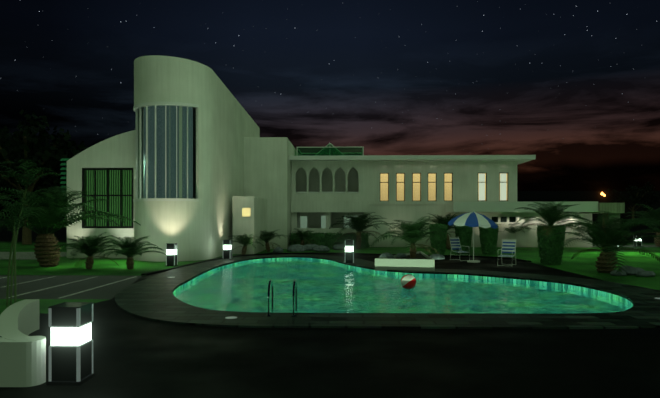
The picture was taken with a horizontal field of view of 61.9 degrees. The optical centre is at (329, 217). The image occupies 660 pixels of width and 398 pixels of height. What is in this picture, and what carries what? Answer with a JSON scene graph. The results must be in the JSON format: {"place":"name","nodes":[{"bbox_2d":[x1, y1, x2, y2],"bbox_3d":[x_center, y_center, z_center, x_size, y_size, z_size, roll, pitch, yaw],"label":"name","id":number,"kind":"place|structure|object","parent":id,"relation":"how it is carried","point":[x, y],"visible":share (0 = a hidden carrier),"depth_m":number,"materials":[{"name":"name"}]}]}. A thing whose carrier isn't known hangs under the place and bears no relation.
{"place":"outdoors","nodes":[
{"label":"outdoors","id":0,"kind":"place"},
{"bbox_2d":[67,130,135,257],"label":"wing wall","id":1,"kind":"structure","parent":0,"point":[118,151],"depth_m":25.21,"materials":[{"name":"white paint"}]},
{"bbox_2d":[60,158,70,197],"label":"louvers","id":2,"kind":"object","parent":1,"relation":"attached to","point":[64,168],"visible":0.23,"depth_m":26.45,"materials":[{"name":"green metal"}]},
{"bbox_2d":[82,168,132,227],"bbox_3d":[-10.191,-0.887,25.272,2.400,2.775,0.100,0,0,2],"label":"window frame","id":3,"kind":"object","parent":1,"relation":"in","point":[94,195],"visible":0.75,"depth_m":25.23,"materials":[{"name":"black metal"}]},
{"bbox_2d":[85,170,130,225],"bbox_3d":[-10.186,-0.887,25.477,2.400,2.775,0.350,0,0,2],"label":"window glass","id":4,"kind":"object","parent":3,"relation":"in","point":[114,187],"visible":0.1,"depth_m":25.65,"materials":[{"name":"glass"}]},
{"bbox_2d":[134,55,259,261],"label":"tower wall","id":5,"kind":"structure","parent":0,"point":[202,229],"depth_m":24.19,"materials":[{"name":"white paint"}]},
{"bbox_2d":[133,102,198,201],"bbox_3d":[-7.498,-2.804,24.043,3.366,4.220,1.269,0,0,21],"label":"tower window frame","id":6,"kind":"object","parent":5,"relation":"in","point":[136,107],"visible":0.85,"depth_m":23.68,"materials":[{"name":"white metal"}]},
{"bbox_2d":[138,105,195,198],"bbox_3d":[-7.473,-2.804,24.180,3.070,4.120,1.203,0,0,22],"label":"tower window glass","id":7,"kind":"object","parent":6,"relation":"in","point":[171,151],"visible":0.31,"depth_m":23.87,"materials":[{"name":"glass"}]},
{"bbox_2d":[0,245,656,258],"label":"garden path","id":8,"kind":"structure","parent":0,"point":[22,255],"depth_m":27.77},
{"bbox_2d":[634,235,641,246],"bbox_3d":[19.785,1.519,35.362,0.380,0.714,0.380,0,0,2],"label":"bollard","id":9,"kind":"object","parent":8,"relation":"on","point":[638,241],"visible":0.44,"depth_m":35.20,"materials":[{"name":"black"}]},
{"bbox_2d":[0,254,659,397],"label":"deck paving","id":10,"kind":"structure","parent":0,"point":[135,356],"depth_m":7.16,"materials":[{"name":"concrete"}]},
{"bbox_2d":[0,299,45,386],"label":"curved planter wall","id":11,"kind":"structure","parent":10,"relation":"on","point":[22,358],"depth_m":6.16,"materials":[{"name":"grey paint"}]},
{"bbox_2d":[0,305,9,314],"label":"lawn","id":12,"kind":"structure","parent":11,"relation":"in","point":[3,308],"depth_m":9.01,"materials":[{"name":"green plant"}]},
{"bbox_2d":[0,159,58,306],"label":"bamboo plant","id":13,"kind":"object","parent":12,"relation":"on","point":[14,222],"visible":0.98,"depth_m":9.05,"materials":[{"name":"green plant"}]},
{"bbox_2d":[0,299,109,313],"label":"lawn strip","id":14,"kind":"object","parent":10,"relation":"on","point":[45,305],"visible":0.5,"depth_m":12.24,"materials":[{"name":"green plant"}]},
{"bbox_2d":[46,302,94,385],"bbox_3d":[-2.974,1.439,6.329,0.380,0.874,0.380,0,0,2],"label":"bollard","id":15,"kind":"object","parent":10,"relation":"on","point":[71,355],"visible":1,"depth_m":6.16,"materials":[{"name":"black metal"}]},
{"bbox_2d":[0,275,141,298],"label":"parking paving","id":16,"kind":"structure","parent":10,"relation":"on","point":[111,291],"depth_m":14.90,"materials":[{"name":"concrete"}]},
{"bbox_2d":[0,276,133,297],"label":"parking lines","id":17,"kind":"object","parent":16,"relation":"on","point":[64,284],"depth_m":15.09,"materials":[{"name":"paint"}]},
{"bbox_2d":[141,252,530,275],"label":"deck kerb","id":18,"kind":"structure","parent":10,"relation":"on","point":[168,269],"depth_m":25.96,"materials":[{"name":"concrete"}]},
{"bbox_2d":[449,237,469,260],"bbox_3d":[5.644,1.371,23.960,0.564,1.012,0.724,0,0,-28],"label":"lawn chair","id":19,"kind":"object","parent":10,"relation":"on","point":[454,242],"visible":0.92,"depth_m":24.14,"materials":[{"name":"blue fabric"}]},
{"bbox_2d":[448,209,497,262],"bbox_3d":[5.998,0.766,23.122,2.080,2.220,2.086,0,0,2],"label":"patio umbrella","id":20,"kind":"object","parent":10,"relation":"on","point":[473,219],"visible":1,"depth_m":22.50,"materials":[{"name":"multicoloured fabric"}]},
{"bbox_2d":[497,239,515,265],"bbox_3d":[6.904,1.371,21.449,0.564,1.012,0.724,0,0,32],"label":"lawn chair","id":21,"kind":"object","parent":10,"relation":"on","point":[506,247],"visible":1,"depth_m":21.65,"materials":[{"name":"white plastic"}]},
{"bbox_2d":[0,218,659,289],"bbox_3d":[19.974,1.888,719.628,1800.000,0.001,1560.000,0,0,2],"label":"lawn","id":22,"kind":"structure","parent":0,"point":[584,264],"depth_m":23.56,"materials":[{"name":"green plant"}]},
{"bbox_2d":[0,140,46,200],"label":"tree","id":23,"kind":"object","parent":22,"relation":"on","point":[5,184],"visible":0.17,"depth_m":46.27,"materials":[{"name":"green plant"}]},
{"bbox_2d":[0,110,85,243],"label":"tree","id":24,"kind":"object","parent":22,"relation":"on","point":[26,139],"visible":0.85,"depth_m":37.90,"materials":[{"name":"green plant"}]},
{"bbox_2d":[0,186,139,266],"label":"palm","id":25,"kind":"object","parent":22,"relation":"on","point":[47,215],"visible":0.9,"depth_m":20.80,"materials":[{"name":"green plant"}]},
{"bbox_2d":[50,232,119,268],"bbox_3d":[-8.775,1.286,19.812,2.614,1.497,2.489,0,0,2],"label":"palm","id":26,"kind":"object","parent":22,"relation":"on","point":[91,248],"visible":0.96,"depth_m":19.79,"materials":[{"name":"green plant"}]},
{"bbox_2d":[99,236,169,268],"bbox_3d":[-7.189,1.269,19.750,2.357,1.213,2.410,0,0,2],"label":"palm","id":27,"kind":"object","parent":22,"relation":"on","point":[129,250],"visible":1,"depth_m":19.75,"materials":[{"name":"green plant"}]},
{"bbox_2d":[165,243,177,265],"bbox_3d":[-6.119,1.439,21.262,0.380,0.874,0.380,0,0,2],"label":"bollard","id":28,"kind":"object","parent":22,"relation":"on","point":[171,252],"visible":0.98,"depth_m":21.09,"materials":[{"name":"black"}]},
{"bbox_2d":[228,234,263,254],"bbox_3d":[-4.287,1.339,27.719,1.950,1.074,2.094,0,0,2],"label":"palm","id":29,"kind":"object","parent":22,"relation":"on","point":[246,240],"visible":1,"depth_m":27.60,"materials":[{"name":"green plant"}]},
{"bbox_2d":[233,137,296,253],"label":"block wall","id":30,"kind":"structure","parent":22,"relation":"on","point":[266,198],"depth_m":32.71,"materials":[{"name":"paint"}]},
{"bbox_2d":[242,208,249,215],"bbox_3d":[-4.273,-0.269,28.136,0.430,0.430,0.001,0,0,2],"label":"lit window","id":31,"kind":"structure","parent":30,"relation":"attached to","point":[245,211],"depth_m":28.14,"materials":[{"name":"yellow glass"}]},
{"bbox_2d":[260,229,287,251],"bbox_3d":[-3.425,1.269,30.105,2.135,1.213,2.120,0,0,-42],"label":"palm","id":32,"kind":"object","parent":22,"relation":"on","point":[266,237],"visible":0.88,"depth_m":29.92,"materials":[{"name":"green plant"}]},
{"bbox_2d":[273,247,283,252],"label":"rock","id":33,"kind":"object","parent":22,"relation":"on","point":[278,250],"visible":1,"depth_m":29.37,"materials":[{"name":"grey stone"}]},
{"bbox_2d":[287,244,305,251],"bbox_3d":[-1.850,1.682,30.543,1.069,0.387,0.887,0,0,2],"label":"rock","id":34,"kind":"object","parent":22,"relation":"on","point":[296,248],"visible":1,"depth_m":30.28,"materials":[{"name":"grey stone"}]},
{"bbox_2d":[288,228,317,244],"bbox_3d":[-1.630,1.261,32.848,1.899,1.229,2.063,0,0,2],"label":"palm","id":35,"kind":"object","parent":22,"relation":"on","point":[303,235],"visible":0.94,"depth_m":32.64,"materials":[{"name":"green plant"}]},
{"bbox_2d":[303,244,317,250],"bbox_3d":[-1.128,1.696,31.557,1.237,0.359,0.935,0,0,-31],"label":"rock","id":36,"kind":"object","parent":22,"relation":"on","point":[309,247],"visible":0.48,"depth_m":31.15,"materials":[{"name":"grey stone"}]},
{"bbox_2d":[313,245,329,251],"bbox_3d":[-0.463,1.710,30.411,0.958,0.333,0.682,0,0,2],"label":"rock","id":37,"kind":"object","parent":22,"relation":"on","point":[321,248],"visible":1,"depth_m":30.19,"materials":[{"name":"grey stone"}]},
{"bbox_2d":[289,232,369,247],"bbox_3d":[-0.015,1.423,33.844,5.000,1.056,0.804,0,0,2],"label":"hedge","id":38,"kind":"object","parent":22,"relation":"on","point":[328,240],"visible":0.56,"depth_m":33.60,"materials":[{"name":"green plant"}]},
{"bbox_2d":[333,244,344,249],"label":"rock","id":39,"kind":"object","parent":22,"relation":"on","point":[339,247],"visible":0.92,"depth_m":31.78,"materials":[{"name":"grey stone"}]},
{"bbox_2d":[329,212,393,248],"bbox_3d":[1.634,0.784,32.597,3.188,2.183,3.690,0,0,-42],"label":"palm","id":40,"kind":"object","parent":22,"relation":"on","point":[359,224],"visible":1,"depth_m":32.30,"materials":[{"name":"green plant"}]},
{"bbox_2d":[291,161,516,246],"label":"block wall","id":41,"kind":"structure","parent":22,"relation":"on","point":[362,178],"depth_m":34.78,"materials":[{"name":"paint"}]},
{"bbox_2d":[296,192,358,192],"bbox_3d":[-0.086,-1.604,35.081,4.550,0.080,0.080,0,0,2],"label":"window ledge","id":42,"kind":"object","parent":41,"relation":"on","point":[327,192],"visible":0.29,"depth_m":35.04,"materials":[{"name":"white paint"}]},
{"bbox_2d":[300,173,515,227],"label":"lit windows","id":43,"kind":"structure","parent":41,"relation":"attached to","point":[432,190],"depth_m":34.89,"materials":[{"name":"yellow glass"}]},
{"bbox_2d":[290,155,535,164],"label":"roof slab","id":44,"kind":"structure","parent":41,"relation":"on","point":[519,159],"depth_m":33.96,"materials":[{"name":"white paint"}]},
{"bbox_2d":[297,143,363,154],"bbox_3d":[0.054,-4.571,39.169,4.560,1.473,3.560,0,0,2],"label":"roof terrace frame","id":45,"kind":"object","parent":44,"relation":"on","point":[324,147],"visible":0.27,"depth_m":37.44,"materials":[{"name":"green metal"}]},
{"bbox_2d":[297,144,362,155],"bbox_3d":[0.054,-4.559,39.169,4.500,1.450,3.500,0,0,2],"label":"skylight","id":46,"kind":"object","parent":45,"relation":"in","point":[330,150],"visible":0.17,"depth_m":37.42},
{"bbox_2d":[380,173,507,200],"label":"window frames","id":47,"kind":"structure","parent":41,"relation":"attached to","point":[436,185],"depth_m":34.80,"materials":[{"name":"black"}]},
{"bbox_2d":[429,224,447,254],"bbox_3d":[5.412,1.106,27.449,0.929,1.627,0.935,0,0,2],"label":"topiary hedge","id":48,"kind":"object","parent":22,"relation":"on","point":[440,247],"visible":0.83,"depth_m":27.17,"materials":[{"name":"green plant"}]},
{"bbox_2d":[424,213,457,248],"bbox_3d":[6.870,0.792,32.632,2.962,2.168,3.049,0,0,24],"label":"palm","id":49,"kind":"object","parent":22,"relation":"on","point":[446,220],"visible":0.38,"depth_m":32.36,"materials":[{"name":"green plant"}]},
{"bbox_2d":[455,225,472,253],"bbox_3d":[6.877,1.119,28.292,0.930,1.594,0.946,0,0,2],"label":"topiary hedge","id":50,"kind":"object","parent":22,"relation":"on","point":[463,234],"visible":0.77,"depth_m":27.98,"materials":[{"name":"green plant"}]},
{"bbox_2d":[479,224,498,254],"bbox_3d":[8.083,1.106,28.034,1.027,1.624,1.008,0,0,2],"label":"topiary hedge","id":51,"kind":"object","parent":22,"relation":"on","point":[488,239],"visible":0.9,"depth_m":27.73,"materials":[{"name":"green plant"}]},
{"bbox_2d":[498,223,531,233],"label":"palm","id":52,"kind":"object","parent":22,"relation":"on","point":[513,228],"visible":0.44,"depth_m":34.36,"materials":[{"name":"green plant"}]},
{"bbox_2d":[536,225,565,264],"bbox_3d":[8.902,1.101,22.161,1.126,1.617,1.154,0,0,2],"label":"topiary hedge","id":53,"kind":"object","parent":22,"relation":"on","point":[551,252],"visible":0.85,"depth_m":21.82,"materials":[{"name":"green plant"}]},
{"bbox_2d":[516,200,587,236],"bbox_3d":[8.982,0.030,22.186,2.988,1.485,2.893,0,0,2],"label":"palm plant","id":54,"kind":"object","parent":53,"relation":"on","point":[551,216],"visible":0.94,"depth_m":21.94,"materials":[{"name":"green plant"}]},
{"bbox_2d":[517,212,591,246],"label":"extension wall","id":55,"kind":"structure","parent":22,"relation":"on","point":[527,238],"depth_m":34.55,"materials":[{"name":"white paint"}]},
{"bbox_2d":[445,201,597,211],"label":"extension roof slab","id":56,"kind":"structure","parent":55,"relation":"on","point":[586,206],"depth_m":32.02,"materials":[{"name":"grey concrete"}]},
{"bbox_2d":[544,211,659,272],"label":"palm","id":57,"kind":"object","parent":22,"relation":"on","point":[611,239],"visible":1,"depth_m":18.40,"materials":[{"name":"green plant"}]},
{"bbox_2d":[610,270,626,275],"bbox_3d":[9.344,1.782,17.845,0.485,0.187,0.524,0,0,26],"label":"rock","id":58,"kind":"object","parent":22,"relation":"on","point":[614,273],"visible":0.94,"depth_m":17.64,"materials":[{"name":"grey stone"}]},
{"bbox_2d":[619,265,631,269],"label":"rock","id":59,"kind":"object","parent":22,"relation":"on","point":[626,266],"visible":0.17,"depth_m":19.14,"materials":[{"name":"grey stone"}]},
{"bbox_2d":[606,182,659,222],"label":"tree","id":60,"kind":"object","parent":22,"relation":"on","point":[636,198],"visible":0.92,"depth_m":117.56,"materials":[{"name":"green plant"}]},
{"bbox_2d":[623,267,644,274],"bbox_3d":[9.999,1.761,18.144,0.780,0.230,0.461,0,0,2],"label":"rock","id":61,"kind":"object","parent":22,"relation":"on","point":[632,271],"visible":0.69,"depth_m":18.00,"materials":[{"name":"grey stone"}]},
{"bbox_2d":[623,204,659,246],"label":"palm","id":62,"kind":"object","parent":22,"relation":"on","point":[656,226],"visible":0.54,"depth_m":35.30,"materials":[{"name":"green plant"}]},
{"bbox_2d":[636,271,655,276],"bbox_3d":[10.107,1.792,17.570,0.583,0.168,0.467,0,0,2],"label":"rock","id":63,"kind":"object","parent":22,"relation":"on","point":[646,273],"visible":1,"depth_m":17.43,"materials":[{"name":"grey stone"}]},
{"bbox_2d":[0,0,659,217],"label":"sky","id":64,"kind":"structure","parent":0,"point":[572,85],"materials":[{"name":"black"}]},
{"bbox_2d":[115,254,659,328],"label":"pool deck","id":65,"kind":"structure","parent":0,"point":[153,298],"depth_m":10.43,"materials":[{"name":"concrete"}]},
{"bbox_2d":[223,240,231,258],"bbox_3d":[-4.611,1.439,24.702,0.380,0.874,0.380,0,0,2],"label":"bollard","id":66,"kind":"object","parent":65,"relation":"on","point":[227,249],"visible":0.88,"depth_m":24.54,"materials":[{"name":"black"}]},
{"bbox_2d":[266,279,296,316],"bbox_3d":[-0.903,1.980,10.515,0.551,1.592,0.635,0,0,2],"label":"pool ladder","id":67,"kind":"object","parent":65,"relation":"on","point":[294,293],"visible":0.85,"depth_m":10.63,"materials":[{"name":"silver metal"}]},
{"bbox_2d":[344,240,353,263],"bbox_3d":[0.782,1.394,22.392,0.400,0.964,0.400,0,0,2],"label":"bollard","id":68,"kind":"object","parent":65,"relation":"on","point":[349,252],"visible":0.9,"depth_m":22.21,"materials":[{"name":"black"}]},
{"bbox_2d":[375,251,434,270],"bbox_3d":[2.745,1.666,21.410,2.220,0.420,4.851,0,0,2],"label":"pool planter","id":69,"kind":"object","parent":65,"relation":"on","point":[386,264],"visible":0.89,"depth_m":19.22,"materials":[{"name":"white concrete"}]},
{"bbox_2d":[394,253,426,258],"bbox_3d":[2.793,1.536,21.447,1.821,0.001,4.435,0,0,4],"label":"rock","id":70,"kind":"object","parent":69,"relation":"in","point":[419,256],"depth_m":21.08,"materials":[{"name":"brown"}]},
{"bbox_2d":[379,253,393,258],"bbox_3d":[2.097,1.431,20.483,0.562,0.250,0.390,0,0,26],"label":"rock","id":71,"kind":"object","parent":70,"relation":"on","point":[388,255],"visible":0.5,"depth_m":20.35,"materials":[{"name":"grey stone"}]},
{"bbox_2d":[397,253,406,257],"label":"rock","id":72,"kind":"object","parent":70,"relation":"on","point":[399,255],"visible":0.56,"depth_m":21.11,"materials":[{"name":"grey stone"}]},
{"bbox_2d":[370,216,451,257],"bbox_3d":[2.975,0.779,20.744,3.086,1.645,3.184,0,0,2],"label":"palm","id":73,"kind":"object","parent":70,"relation":"on","point":[412,234],"visible":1,"depth_m":20.53,"materials":[{"name":"green plant"}]},
{"bbox_2d":[168,277,659,318],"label":"pool skimmer lids","id":74,"kind":"object","parent":65,"relation":"on","point":[231,317],"visible":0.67,"depth_m":10.08,"materials":[{"name":"plastic"}]},
{"bbox_2d":[173,259,632,313],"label":"pool water","id":75,"kind":"structure","parent":0,"point":[327,287],"depth_m":14.21,"materials":[{"name":"teal liquid"}]},
{"bbox_2d":[401,275,415,288],"bbox_3d":[2.174,1.794,15.216,0.428,0.427,0.428,0,0,2],"label":"beach ball","id":76,"kind":"object","parent":75,"relation":"on","point":[408,281],"visible":0.98,"depth_m":15.06,"materials":[{"name":"multicoloured"}]},
{"bbox_2d":[173,257,632,304],"bbox_3d":[-0.465,2.563,16.710,10.265,1.325,17.014,0,0,-38],"label":"pool basin","id":77,"kind":"object","parent":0,"point":[593,290],"depth_m":18.22,"materials":[{"name":"tile"}]},
{"bbox_2d":[430,254,444,259],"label":"rock","id":78,"kind":"object","parent":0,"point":[435,256],"visible":0.79,"depth_m":20.35,"materials":[{"name":"grey stone"}]},
{"bbox_2d":[517,191,659,225],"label":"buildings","id":79,"kind":"structure","parent":0,"point":[545,196],"depth_m":148.02,"materials":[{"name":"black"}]},
{"bbox_2d":[579,203,624,213],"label":"stone extension roof","id":80,"kind":"structure","parent":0,"point":[614,207],"depth_m":31.66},
{"bbox_2d":[602,213,619,248],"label":"extension brick pier","id":81,"kind":"structure","parent":0,"point":[618,215],"depth_m":31.95,"materials":[{"name":"brown brick"}]}
]}

